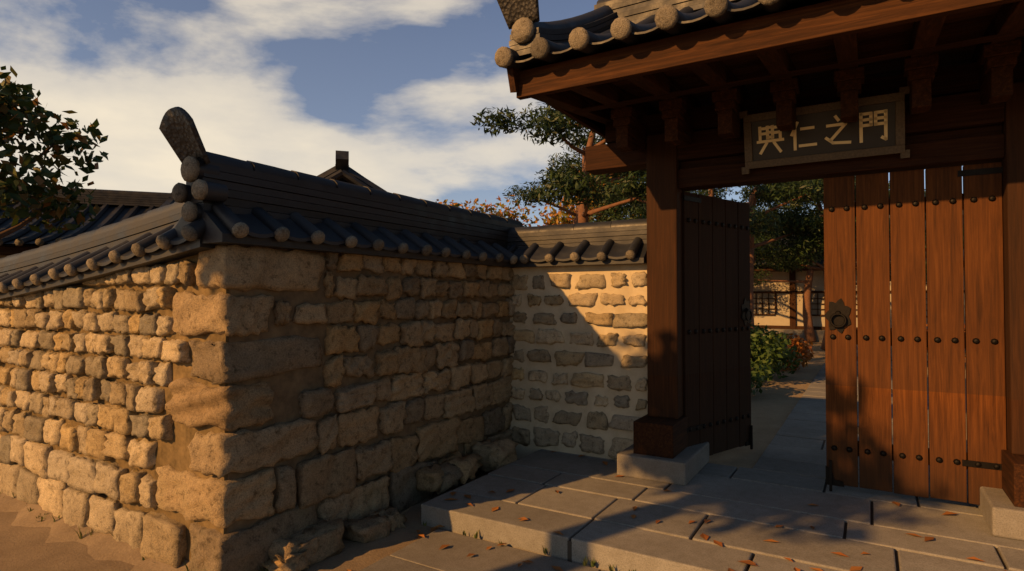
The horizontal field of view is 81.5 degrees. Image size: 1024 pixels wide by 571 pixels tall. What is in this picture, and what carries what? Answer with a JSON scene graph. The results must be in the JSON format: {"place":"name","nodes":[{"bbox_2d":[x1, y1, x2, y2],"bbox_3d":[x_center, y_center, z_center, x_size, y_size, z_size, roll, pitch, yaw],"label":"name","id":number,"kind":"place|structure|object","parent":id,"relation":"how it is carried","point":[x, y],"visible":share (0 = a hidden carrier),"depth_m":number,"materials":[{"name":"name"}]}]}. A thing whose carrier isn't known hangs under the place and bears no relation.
{"place":"outdoors","nodes":[
{"label":"outdoors","id":0,"kind":"place"},
{"bbox_2d":[0,245,38,257],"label":"background building wall","id":1,"kind":"structure","parent":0,"point":[8,250],"depth_m":11.81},
{"bbox_2d":[0,186,174,246],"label":"hanok tiles","id":2,"kind":"object","parent":1,"relation":"on","point":[115,206],"visible":0.23,"depth_m":14.24,"materials":[{"name":"grey ceramic"}]},
{"bbox_2d":[0,238,62,245],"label":"roof tile ends","id":3,"kind":"object","parent":2,"relation":"attached to","point":[20,242],"visible":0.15,"depth_m":11.75,"materials":[{"name":"grey ceramic"}]},
{"bbox_2d":[0,259,196,568],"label":"stone wall","id":4,"kind":"structure","parent":0,"point":[46,476],"depth_m":4.21,"materials":[{"name":"beige stone"}]},
{"bbox_2d":[0,470,600,570],"bbox_3d":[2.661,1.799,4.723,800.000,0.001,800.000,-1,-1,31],"label":"ground","id":5,"kind":"structure","parent":0,"point":[22,548],"depth_m":4.00,"materials":[{"name":"brown soil"}]},
{"bbox_2d":[0,65,108,238],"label":"tree","id":6,"kind":"object","parent":5,"relation":"on","point":[12,115],"depth_m":10.90,"materials":[{"name":"green plant"}]},
{"bbox_2d":[0,493,189,570],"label":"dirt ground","id":7,"kind":"structure","parent":5,"relation":"on","point":[101,546],"depth_m":4.16,"materials":[{"name":"brown soil"}]},
{"bbox_2d":[0,244,228,560],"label":"mortar","id":8,"kind":"object","parent":5,"relation":"on","point":[174,453],"visible":0.06,"depth_m":3.85,"materials":[{"name":"beige concrete"}]},
{"bbox_2d":[0,183,253,299],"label":"roof","id":9,"kind":"structure","parent":8,"relation":"on","point":[144,230],"depth_m":4.27,"materials":[{"name":"tile"}]},
{"bbox_2d":[0,225,197,292],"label":"roof tile ends","id":10,"kind":"object","parent":9,"relation":"attached to","point":[188,232],"visible":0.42,"depth_m":3.89,"materials":[{"name":"grey ceramic"}]},
{"bbox_2d":[155,244,324,570],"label":"quoins","id":11,"kind":"object","parent":5,"relation":"on","point":[217,500],"visible":0.86,"depth_m":3.63,"materials":[{"name":"stone"}]},
{"bbox_2d":[0,491,635,570],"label":"fallen leaves","id":12,"kind":"object","parent":5,"relation":"on","point":[593,562],"visible":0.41,"depth_m":4.04,"materials":[{"name":"brown plant"}]},
{"bbox_2d":[226,245,509,533],"bbox_3d":[-0.912,0.883,5.156,0.328,2.250,3.570,-1,-1,31],"label":"mortar","id":13,"kind":"object","parent":5,"relation":"on","point":[288,387],"visible":0.08,"depth_m":4.14,"materials":[{"name":"beige concrete"}]},
{"bbox_2d":[260,252,517,570],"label":"stone wall","id":14,"kind":"structure","parent":5,"relation":"on","point":[348,509],"depth_m":4.71,"materials":[{"name":"beige stone"}]},
{"bbox_2d":[173,151,523,267],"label":"roof","id":15,"kind":"structure","parent":14,"relation":"on","point":[301,207],"depth_m":4.30,"materials":[{"name":"tile"}]},
{"bbox_2d":[159,107,210,163],"bbox_3d":[-1.897,-0.866,3.483,0.300,0.323,0.206,-1,-1,31],"label":"ridge-end tile","id":16,"kind":"object","parent":15,"relation":"on","point":[178,129],"visible":0.91,"depth_m":3.46,"materials":[{"name":"grey ceramic"}]},
{"bbox_2d":[172,156,207,221],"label":"ridge tile ends","id":17,"kind":"object","parent":15,"relation":"attached to","point":[190,168],"visible":1,"depth_m":3.46,"materials":[{"name":"grey ceramic"}]},
{"bbox_2d":[183,159,228,219],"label":"roof ridge tiles","id":18,"kind":"object","parent":15,"relation":"attached to","point":[217,192],"visible":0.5,"depth_m":3.50,"materials":[{"name":"grey ceramic"}]},
{"bbox_2d":[232,222,517,263],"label":"roof tile ends","id":19,"kind":"object","parent":15,"relation":"attached to","point":[241,230],"visible":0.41,"depth_m":4.14,"materials":[{"name":"grey ceramic"}]},
{"bbox_2d":[510,264,647,460],"bbox_3d":[0.740,0.802,6.080,1.551,2.050,0.388,-1,-1,31],"label":"mortar","id":20,"kind":"object","parent":5,"relation":"on","point":[619,350],"visible":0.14,"depth_m":5.91,"materials":[{"name":"beige concrete"}]},
{"bbox_2d":[507,219,646,267],"bbox_3d":[0.665,-0.417,6.106,1.600,0.451,0.713,-1,-1,31],"label":"cap","id":21,"kind":"object","parent":20,"relation":"on","point":[614,241],"visible":0.83,"depth_m":5.91,"materials":[{"name":"tile"}]},
{"bbox_2d":[520,250,635,263],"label":"roof tile ends","id":22,"kind":"object","parent":21,"relation":"attached to","point":[601,256],"visible":0.59,"depth_m":5.72,"materials":[{"name":"grey ceramic"}]},
{"bbox_2d":[534,173,644,225],"bbox_3d":[3.913,-1.367,23.557,6.435,7.156,4.761,-1,-1,31],"label":"foliage","id":23,"kind":"object","parent":5,"relation":"on","point":[566,218],"depth_m":23.70,"materials":[{"name":"orange plant"}]},
{"bbox_2d":[347,451,1005,570],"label":"fallen leaves","id":24,"kind":"object","parent":5,"relation":"on","point":[749,562],"visible":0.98,"depth_m":3.88,"materials":[{"name":"brown plant"}]},
{"bbox_2d":[545,349,1007,570],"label":"subbase","id":25,"kind":"structure","parent":5,"relation":"on","point":[569,550],"depth_m":3.90,"materials":[{"name":"brown"}]},
{"bbox_2d":[360,529,605,570],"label":"slabs","id":26,"kind":"structure","parent":25,"relation":"on","point":[426,553],"depth_m":3.84,"materials":[{"name":"stone"}]},
{"bbox_2d":[421,345,1023,570],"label":"platform slabs","id":27,"kind":"structure","parent":25,"relation":"on","point":[748,510],"depth_m":4.23,"materials":[{"name":"stone"}]},
{"bbox_2d":[532,0,1023,507],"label":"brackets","id":28,"kind":"object","parent":27,"relation":"on","point":[661,437],"visible":0.48,"depth_m":4.40,"materials":[{"name":"brown wood"}]},
{"bbox_2d":[497,0,539,29],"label":"ridge-end ornament","id":29,"kind":"object","parent":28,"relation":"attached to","point":[513,11],"visible":0.79,"depth_m":4.34,"materials":[{"name":"grey stone"}]},
{"bbox_2d":[505,0,830,128],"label":"gate tiles","id":30,"kind":"object","parent":28,"relation":"on","point":[598,20],"visible":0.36,"depth_m":4.40,"materials":[{"name":"grey ceramic"}]},
{"bbox_2d":[495,0,778,67],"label":"roof tile ends","id":31,"kind":"object","parent":30,"relation":"attached to","point":[523,28],"visible":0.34,"depth_m":4.00,"materials":[{"name":"grey ceramic"}]},
{"bbox_2d":[516,0,1023,113],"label":"gate soffit","id":32,"kind":"structure","parent":28,"relation":"attached to","point":[804,36],"depth_m":3.92,"materials":[{"name":"brown wood"}]},
{"bbox_2d":[739,86,909,174],"bbox_3d":[2.426,-1.198,4.685,1.190,0.515,0.055,-1,11,31],"label":"sign frame","id":33,"kind":"object","parent":28,"relation":"attached to","point":[898,98],"visible":0.97,"depth_m":4.62,"materials":[{"name":"brown wood"}]},
{"bbox_2d":[751,101,894,160],"bbox_3d":[2.430,-1.202,4.691,1.020,0.340,0.030,-1,11,31],"label":"sign board","id":34,"kind":"object","parent":33,"relation":"in","point":[820,132],"visible":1,"depth_m":4.66,"materials":[{"name":"black wood"}]},
{"bbox_2d":[757,109,887,154],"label":"sign glyphs","id":35,"kind":"object","parent":34,"relation":"attached to","point":[772,132],"visible":0.94,"depth_m":4.62,"materials":[{"name":"gold metal"}]},
{"bbox_2d":[617,442,1023,540],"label":"post base stones","id":36,"kind":"object","parent":27,"relation":"on","point":[1003,515],"visible":0.67,"depth_m":4.95,"materials":[{"name":"grey stone"}]},
{"bbox_2d":[646,81,1023,454],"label":"gate posts","id":37,"kind":"object","parent":36,"relation":"on","point":[664,310],"visible":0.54,"depth_m":5.33,"materials":[{"name":"brown wood"}]},
{"bbox_2d":[682,192,752,455],"bbox_3d":[2.005,0.407,5.805,1.158,2.526,0.136,1,-2,-39],"label":"door","id":38,"kind":"structure","parent":37,"relation":"attached to","point":[715,293],"depth_m":5.76,"materials":[{"name":"brown wood"}]},
{"bbox_2d":[573,29,1023,190],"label":"gate beams","id":39,"kind":"structure","parent":37,"relation":"on","point":[957,124],"depth_m":4.57,"materials":[{"name":"brown wood"}]},
{"bbox_2d":[823,162,1006,504],"bbox_3d":[3.046,0.381,4.555,1.158,2.526,0.136,-1,-1,31],"label":"door","id":40,"kind":"structure","parent":37,"relation":"attached to","point":[979,282],"depth_m":4.51,"materials":[{"name":"brown wood"}]},
{"bbox_2d":[753,261,964,330],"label":"building wall","id":41,"kind":"structure","parent":5,"relation":"on","point":[781,317],"depth_m":21.98,"materials":[{"name":"beige paint"}]},
{"bbox_2d":[754,214,963,266],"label":"hanok tiles","id":42,"kind":"object","parent":41,"relation":"on","point":[822,261],"visible":0.02,"depth_m":21.21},
{"bbox_2d":[318,150,386,191],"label":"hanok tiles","id":43,"kind":"object","parent":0,"point":[341,170],"visible":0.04,"depth_m":14.09,"materials":[{"name":"black ceramic"}]},
{"bbox_2d":[0,0,962,226],"label":"sky","id":44,"kind":"structure","parent":0,"point":[398,86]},
{"bbox_2d":[507,67,604,138],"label":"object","id":45,"kind":"object","parent":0,"point":[513,76],"visible":0.02,"depth_m":5.28,"materials":[{"name":"brown wood"}]},
{"bbox_2d":[511,272,647,458],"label":"stone wall","id":46,"kind":"structure","parent":0,"point":[545,437],"depth_m":5.86,"materials":[{"name":"beige stone"}]},
{"bbox_2d":[708,341,966,481],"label":"courtyard","id":47,"kind":"structure","parent":0,"point":[774,403],"depth_m":8.64,"materials":[{"name":"grey stone"}]},
{"bbox_2d":[437,194,538,226],"bbox_3d":[-2.401,-0.805,24.748,6.383,6.057,6.307,-1,-1,31],"label":"foliage","id":48,"kind":"object","parent":47,"relation":"on","point":[507,211],"visible":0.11,"depth_m":24.77,"materials":[{"name":"orange plant"}]},
{"bbox_2d":[502,131,642,223],"bbox_3d":[1.139,-0.937,14.175,3.299,5.636,5.295,-3,-4,70],"label":"pine","id":49,"kind":"object","parent":47,"relation":"on","point":[612,212],"depth_m":14.14,"materials":[{"name":"green plant"}]},
{"bbox_2d":[470,102,751,226],"bbox_3d":[1.482,-0.941,9.144,3.640,5.413,4.794,-2,-2,58],"label":"pine","id":50,"kind":"object","parent":47,"relation":"on","point":[573,185],"depth_m":8.61,"materials":[{"name":"green plant"}]},
{"bbox_2d":[599,182,778,234],"bbox_3d":[3.645,-0.871,12.503,3.817,5.455,4.236,-1,-1,31],"label":"pine","id":51,"kind":"object","parent":47,"relation":"on","point":[643,211],"depth_m":11.59,"materials":[{"name":"green plant"}]},
{"bbox_2d":[614,176,855,329],"bbox_3d":[4.904,-1.191,13.744,6.344,6.095,6.238,-1,-1,31],"label":"pine","id":52,"kind":"object","parent":47,"relation":"on","point":[774,192],"depth_m":13.34,"materials":[{"name":"green plant"}]},
{"bbox_2d":[691,187,798,245],"bbox_3d":[5.933,-1.568,18.439,5.156,7.143,6.206,-1,-1,31],"label":"pine","id":53,"kind":"object","parent":47,"relation":"on","point":[720,191],"depth_m":18.70,"materials":[{"name":"green plant"}]},
{"bbox_2d":[751,360,772,394],"bbox_3d":[3.539,1.482,9.588,1.247,0.715,1.599,-1,-1,31],"label":"shrub","id":54,"kind":"object","parent":47,"relation":"on","point":[759,372],"depth_m":9.31,"materials":[{"name":"green plant"}]},
{"bbox_2d":[750,321,791,381],"bbox_3d":[4.201,1.232,11.175,1.950,1.267,1.799,-1,-1,31],"label":"shrub","id":55,"kind":"object","parent":47,"relation":"on","point":[761,353],"depth_m":10.59,"materials":[{"name":"green plant"}]},
{"bbox_2d":[752,336,802,378],"bbox_3d":[4.952,1.405,11.536,1.241,0.892,1.467,-1,-1,31],"label":"shrub","id":56,"kind":"object","parent":47,"relation":"on","point":[792,356],"depth_m":11.30,"materials":[{"name":"green plant"}]},
{"bbox_2d":[763,329,824,341],"bbox_3d":[13.906,1.871,22.468,11.800,0.500,5.600,-1,-1,31],"label":"hanok base","id":57,"kind":"object","parent":47,"relation":"on","point":[819,334],"depth_m":21.35,"materials":[{"name":"grey stone"}]},
{"bbox_2d":[776,333,814,370],"bbox_3d":[5.888,1.447,12.829,1.193,0.845,1.142,-1,-1,31],"label":"shrub","id":58,"kind":"object","parent":47,"relation":"on","point":[807,355],"depth_m":12.44,"materials":[{"name":"orange plant"}]},
{"bbox_2d":[753,201,856,341],"bbox_3d":[9.758,-1.034,21.524,4.383,6.145,5.700,-2,-2,58],"label":"pine","id":59,"kind":"object","parent":47,"relation":"on","point":[808,324],"depth_m":21.03,"materials":[{"name":"plant"}]},
{"bbox_2d":[735,176,926,358],"bbox_3d":[8.274,-0.664,14.744,5.172,5.146,4.998,-1,-1,31],"label":"pine","id":60,"kind":"object","parent":47,"relation":"on","point":[800,249],"depth_m":14.16,"materials":[{"name":"green plant"}]},
{"bbox_2d":[755,180,963,349],"bbox_3d":[10.292,-1.590,17.596,5.744,7.121,6.934,-1,-1,31],"label":"pine","id":61,"kind":"object","parent":47,"relation":"on","point":[789,211],"depth_m":16.05,"materials":[{"name":"green plant"}]}
]}

